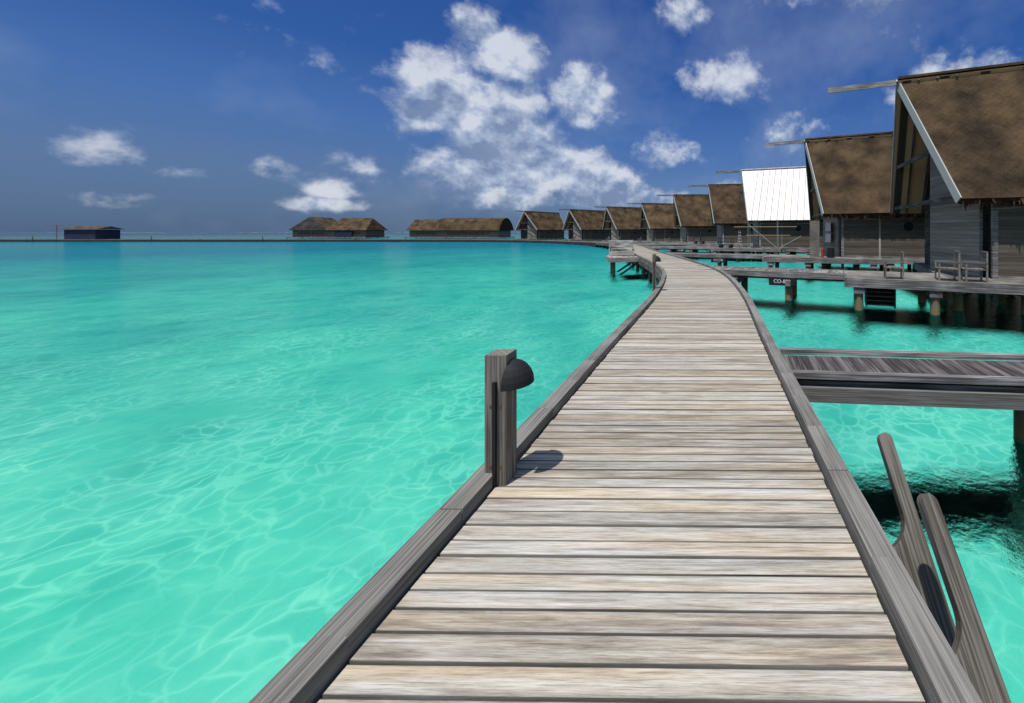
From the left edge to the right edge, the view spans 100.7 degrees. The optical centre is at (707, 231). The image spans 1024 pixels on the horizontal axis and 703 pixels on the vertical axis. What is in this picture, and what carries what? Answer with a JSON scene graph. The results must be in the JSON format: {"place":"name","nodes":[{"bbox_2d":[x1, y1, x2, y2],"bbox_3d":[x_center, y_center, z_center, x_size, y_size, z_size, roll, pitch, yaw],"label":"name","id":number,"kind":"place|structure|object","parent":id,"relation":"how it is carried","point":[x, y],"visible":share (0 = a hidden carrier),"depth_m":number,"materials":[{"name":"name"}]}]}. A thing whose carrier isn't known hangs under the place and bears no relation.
{"place":"outdoors","nodes":[
{"label":"outdoors","id":0,"kind":"place"},
{"bbox_2d":[0,232,1023,702],"bbox_3d":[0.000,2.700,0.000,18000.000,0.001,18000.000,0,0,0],"label":"lagoon water","id":1,"kind":"structure","parent":0,"point":[236,472],"depth_m":5.38,"materials":[{"name":"teal liquid"}]},
{"bbox_2d":[521,219,565,239],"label":"villa","id":2,"kind":"object","parent":1,"relation":"in","point":[545,234],"visible":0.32,"depth_m":117.19,"materials":[{"name":"grey wood"}]},
{"bbox_2d":[515,211,563,230],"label":"thatched roof","id":3,"kind":"structure","parent":2,"relation":"on","point":[545,220],"depth_m":118.08,"materials":[{"name":"brown wicker"}]},
{"bbox_2d":[566,218,608,240],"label":"villa","id":4,"kind":"object","parent":1,"relation":"in","point":[591,235],"visible":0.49,"depth_m":107.45,"materials":[{"name":"grey wood"}]},
{"bbox_2d":[559,209,604,230],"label":"thatched roof","id":5,"kind":"structure","parent":4,"relation":"on","point":[589,219],"depth_m":107.75,"materials":[{"name":"brown wicker"}]},
{"bbox_2d":[607,220,646,240],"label":"villa","id":6,"kind":"object","parent":1,"relation":"in","point":[633,235],"visible":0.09,"depth_m":94.71,"materials":[{"name":"grey wood"}]},
{"bbox_2d":[594,206,646,229],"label":"thatched roof","id":7,"kind":"structure","parent":6,"relation":"on","point":[624,218],"depth_m":95.27,"materials":[{"name":"brown wicker"}]},
{"bbox_2d":[596,245,661,284],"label":"support posts","id":8,"kind":"object","parent":1,"relation":"in","point":[643,272],"visible":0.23,"depth_m":24.49,"materials":[{"name":"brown wood"}]},
{"bbox_2d":[0,240,661,280],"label":"boardwalk fascia","id":9,"kind":"structure","parent":8,"relation":"attached to","point":[646,266],"depth_m":104.27,"materials":[{"name":"grey wood"}]},
{"bbox_2d":[652,254,660,291],"bbox_3d":[-1.353,1.200,10.361,0.230,1.200,0.230,0,0,45],"label":"bollard light","id":10,"kind":"object","parent":9,"relation":"on","point":[655,258],"visible":0.95,"depth_m":10.32,"materials":[{"name":"grey wood"}]},
{"bbox_2d":[877,432,955,647],"bbox_3d":[1.129,1.927,2.129,0.294,1.200,0.917,0,0,-8],"label":"mooring post","id":11,"kind":"object","parent":9,"relation":"attached to","point":[911,547],"visible":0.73,"depth_m":2.20,"materials":[{"name":"grey wood"}]},
{"bbox_2d":[917,493,1010,702],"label":"mooring post","id":12,"kind":"object","parent":9,"relation":"attached to","point":[972,650],"visible":0.85,"depth_m":1.70,"materials":[{"name":"grey wood"}]},
{"bbox_2d":[0,239,982,702],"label":"boardwalk curbs","id":13,"kind":"structure","parent":8,"relation":"on","point":[314,667],"depth_m":1.77,"materials":[{"name":"grey wood"}]},
{"bbox_2d":[485,349,533,487],"bbox_3d":[-1.268,1.290,2.500,0.270,1.020,0.270,0,0,0],"label":"bollard light","id":14,"kind":"object","parent":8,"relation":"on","point":[508,373],"visible":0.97,"depth_m":2.43,"materials":[{"name":"grey wood"}]},
{"bbox_2d":[317,240,924,702],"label":"boardwalk deck","id":15,"kind":"structure","parent":8,"relation":"on","point":[657,518],"depth_m":1.86,"materials":[{"name":"brown wood"}]},
{"bbox_2d":[764,347,1023,441],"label":"side walkway","id":16,"kind":"structure","parent":8,"relation":"attached to","point":[973,381],"depth_m":4.48,"materials":[{"name":"grey wood"}]},
{"bbox_2d":[633,224,679,241],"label":"villa","id":17,"kind":"object","parent":1,"relation":"in","point":[658,235],"visible":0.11,"depth_m":82.73,"materials":[{"name":"grey wood"}]},
{"bbox_2d":[628,203,679,229],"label":"thatched roof","id":18,"kind":"structure","parent":17,"relation":"on","point":[656,216],"depth_m":83.92,"materials":[{"name":"brown wicker"}]},
{"bbox_2d":[634,243,688,250],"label":"villa jetty","id":19,"kind":"object","parent":1,"relation":"in","point":[663,244],"visible":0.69,"depth_m":52.88,"materials":[{"name":"grey wood"}]},
{"bbox_2d":[646,246,711,252],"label":"villa jetty","id":20,"kind":"object","parent":1,"relation":"in","point":[693,249],"visible":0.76,"depth_m":40.56,"materials":[{"name":"grey wood"}]},
{"bbox_2d":[659,227,726,246],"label":"villa","id":21,"kind":"object","parent":1,"relation":"in","point":[693,234],"visible":0.11,"depth_m":64.85,"materials":[{"name":"grey wood"}]},
{"bbox_2d":[657,194,716,227],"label":"thatched roof","id":22,"kind":"structure","parent":21,"relation":"on","point":[691,210],"depth_m":66.33,"materials":[{"name":"brown wicker"}]},
{"bbox_2d":[656,252,770,265],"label":"villa jetty","id":23,"kind":"object","parent":1,"relation":"in","point":[717,257],"visible":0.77,"depth_m":26.80,"materials":[{"name":"grey wood"}]},
{"bbox_2d":[686,225,752,252],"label":"villa","id":24,"kind":"object","parent":1,"relation":"in","point":[727,231],"visible":0.27,"depth_m":50.87,"materials":[{"name":"grey wood"}]},
{"bbox_2d":[688,183,752,225],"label":"thatched roof","id":25,"kind":"structure","parent":24,"relation":"on","point":[727,203],"depth_m":52.43,"materials":[{"name":"brown wicker"}]},
{"bbox_2d":[684,265,845,300],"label":"villa jetty","id":26,"kind":"object","parent":1,"relation":"in","point":[790,277],"visible":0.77,"depth_m":15.38,"materials":[{"name":"grey wood"}]},
{"bbox_2d":[710,220,822,259],"bbox_3d":[8.685,-0.225,39.771,15.080,12.250,8.370,0,0,18],"label":"villa","id":27,"kind":"object","parent":1,"relation":"in","point":[761,244],"visible":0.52,"depth_m":37.16,"materials":[{"name":"grey wood"}]},
{"bbox_2d":[718,238,733,247],"bbox_3d":[1.835,1.125,38.300,1.400,0.950,0.800,0,0,18],"label":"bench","id":28,"kind":"object","parent":27,"relation":"on","point":[729,246],"visible":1,"depth_m":38.02,"materials":[{"name":"grey paint"}]},
{"bbox_2d":[716,162,809,222],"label":"roof","id":29,"kind":"structure","parent":27,"relation":"on","point":[776,193],"depth_m":38.80,"materials":[{"name":"white metal"}]},
{"bbox_2d":[737,221,800,248],"bbox_3d":[5.789,0.301,37.147,6.412,2.603,1.149,0,0,19],"label":"scaffold","id":30,"kind":"object","parent":27,"relation":"on","point":[777,235],"visible":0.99,"depth_m":36.70,"materials":[{"name":"grey"}]},
{"bbox_2d":[762,216,924,271],"bbox_3d":[11.988,-0.225,25.744,15.080,12.250,8.370,0,0,20],"label":"villa","id":31,"kind":"object","parent":1,"relation":"in","point":[873,242],"visible":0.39,"depth_m":23.39,"materials":[{"name":"grey wood"}]},
{"bbox_2d":[810,221,833,257],"bbox_3d":[7.144,0.450,24.143,1.627,2.300,0.425,0,0,45],"label":"service corner","id":32,"kind":"object","parent":31,"relation":"on","point":[814,238],"visible":1,"depth_m":24.49,"materials":[{"name":"grey wood"}]},
{"bbox_2d":[825,222,830,231],"bbox_3d":[8.003,-0.290,25.582,0.325,0.620,0.800,0,0,20],"label":"ac unit","id":33,"kind":"object","parent":31,"relation":"attached to","point":[828,226],"visible":1,"depth_m":25.20,"materials":[{"name":"white paint"}]},
{"bbox_2d":[825,233,830,242],"bbox_3d":[8.003,0.430,25.582,0.325,0.620,0.800,0,0,20],"label":"ac unit","id":34,"kind":"object","parent":31,"relation":"attached to","point":[828,237],"visible":1,"depth_m":25.20,"materials":[{"name":"white paint"}]},
{"bbox_2d":[765,131,924,221],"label":"thatched roof","id":35,"kind":"structure","parent":31,"relation":"on","point":[849,176],"depth_m":25.21,"materials":[{"name":"brown wicker"}]},
{"bbox_2d":[844,154,1023,315],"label":"villa","id":36,"kind":"object","parent":1,"relation":"in","point":[995,232],"visible":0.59,"depth_m":13.38,"materials":[{"name":"grey wood"}]},
{"bbox_2d":[864,288,895,306],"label":"stairs","id":37,"kind":"structure","parent":36,"relation":"attached to","point":[879,297],"depth_m":14.17,"materials":[{"name":"black wood"}]},
{"bbox_2d":[883,251,903,279],"bbox_3d":[6.356,1.139,13.221,0.598,0.922,0.598,0,0,20],"label":"deck chair","id":38,"kind":"object","parent":36,"relation":"on","point":[901,262],"visible":0.98,"depth_m":13.04,"materials":[{"name":"grey wood"}]},
{"bbox_2d":[828,61,1023,218],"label":"thatched roof","id":39,"kind":"structure","parent":36,"relation":"on","point":[964,127],"depth_m":14.87,"materials":[{"name":"brown wicker"}]},
{"bbox_2d":[934,250,959,281],"bbox_3d":[7.877,1.115,12.721,0.630,0.970,0.630,0,0,20],"label":"deck chair","id":40,"kind":"object","parent":36,"relation":"on","point":[956,261],"visible":0.99,"depth_m":12.54,"materials":[{"name":"grey wood"}]},
{"bbox_2d":[960,251,987,282],"bbox_3d":[8.582,1.115,12.464,0.630,0.970,0.630,0,0,20],"label":"deck chair","id":41,"kind":"object","parent":36,"relation":"on","point":[983,261],"visible":0.95,"depth_m":12.29,"materials":[{"name":"grey wood"}]},
{"bbox_2d":[0,0,1023,231],"label":"sky","id":42,"kind":"structure","parent":0,"point":[127,115],"materials":[{"name":"blue"}]},
{"bbox_2d":[613,242,658,242],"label":"villa jetty","id":43,"kind":"object","parent":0,"point":[639,242],"visible":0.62,"depth_m":64.34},
{"label":"seabed sand","id":44,"kind":"object","parent":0,"visible":0},
{"bbox_2d":[50,225,120,238],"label":"hut","id":45,"kind":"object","parent":44,"relation":"on","point":[91,234],"depth_m":105.64,"materials":[{"name":"blue paint"}]},
{"bbox_2d":[24,241,591,244],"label":"jetty piles","id":46,"kind":"object","parent":44,"relation":"on","point":[322,241],"visible":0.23,"depth_m":104.10,"materials":[{"name":"grey wood"}]},
{"bbox_2d":[286,217,336,237],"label":"hut","id":47,"kind":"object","parent":44,"relation":"on","point":[312,227],"depth_m":157.69,"materials":[{"name":"brown wood"}]},
{"bbox_2d":[322,218,387,237],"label":"hut","id":48,"kind":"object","parent":44,"relation":"on","point":[366,228],"depth_m":157.07,"materials":[{"name":"brown wood"}]},
{"bbox_2d":[334,230,351,235],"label":"window","id":49,"kind":"structure","parent":48,"relation":"attached to","point":[342,232],"depth_m":154.90,"materials":[{"name":"blue glass"}]},
{"bbox_2d":[404,220,438,237],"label":"hut","id":50,"kind":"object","parent":44,"relation":"on","point":[421,228],"depth_m":161.50,"materials":[{"name":"brown wood"}]},
{"bbox_2d":[433,218,513,237],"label":"bungalow","id":51,"kind":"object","parent":44,"relation":"on","point":[475,227],"depth_m":155.00,"materials":[{"name":"brown wood"}]},
{"bbox_2d":[606,255,638,274],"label":"bench platform","id":52,"kind":"structure","parent":44,"relation":"on","point":[613,259],"depth_m":24.05,"materials":[{"name":"grey wood"}]},
{"bbox_2d":[609,240,633,255],"bbox_3d":[-5.679,1.075,25.553,1.595,1.050,0.663,0,0,-17],"label":"bench","id":53,"kind":"object","parent":52,"relation":"on","point":[611,253],"visible":0.98,"depth_m":25.65,"materials":[{"name":"grey wood"}]}
]}

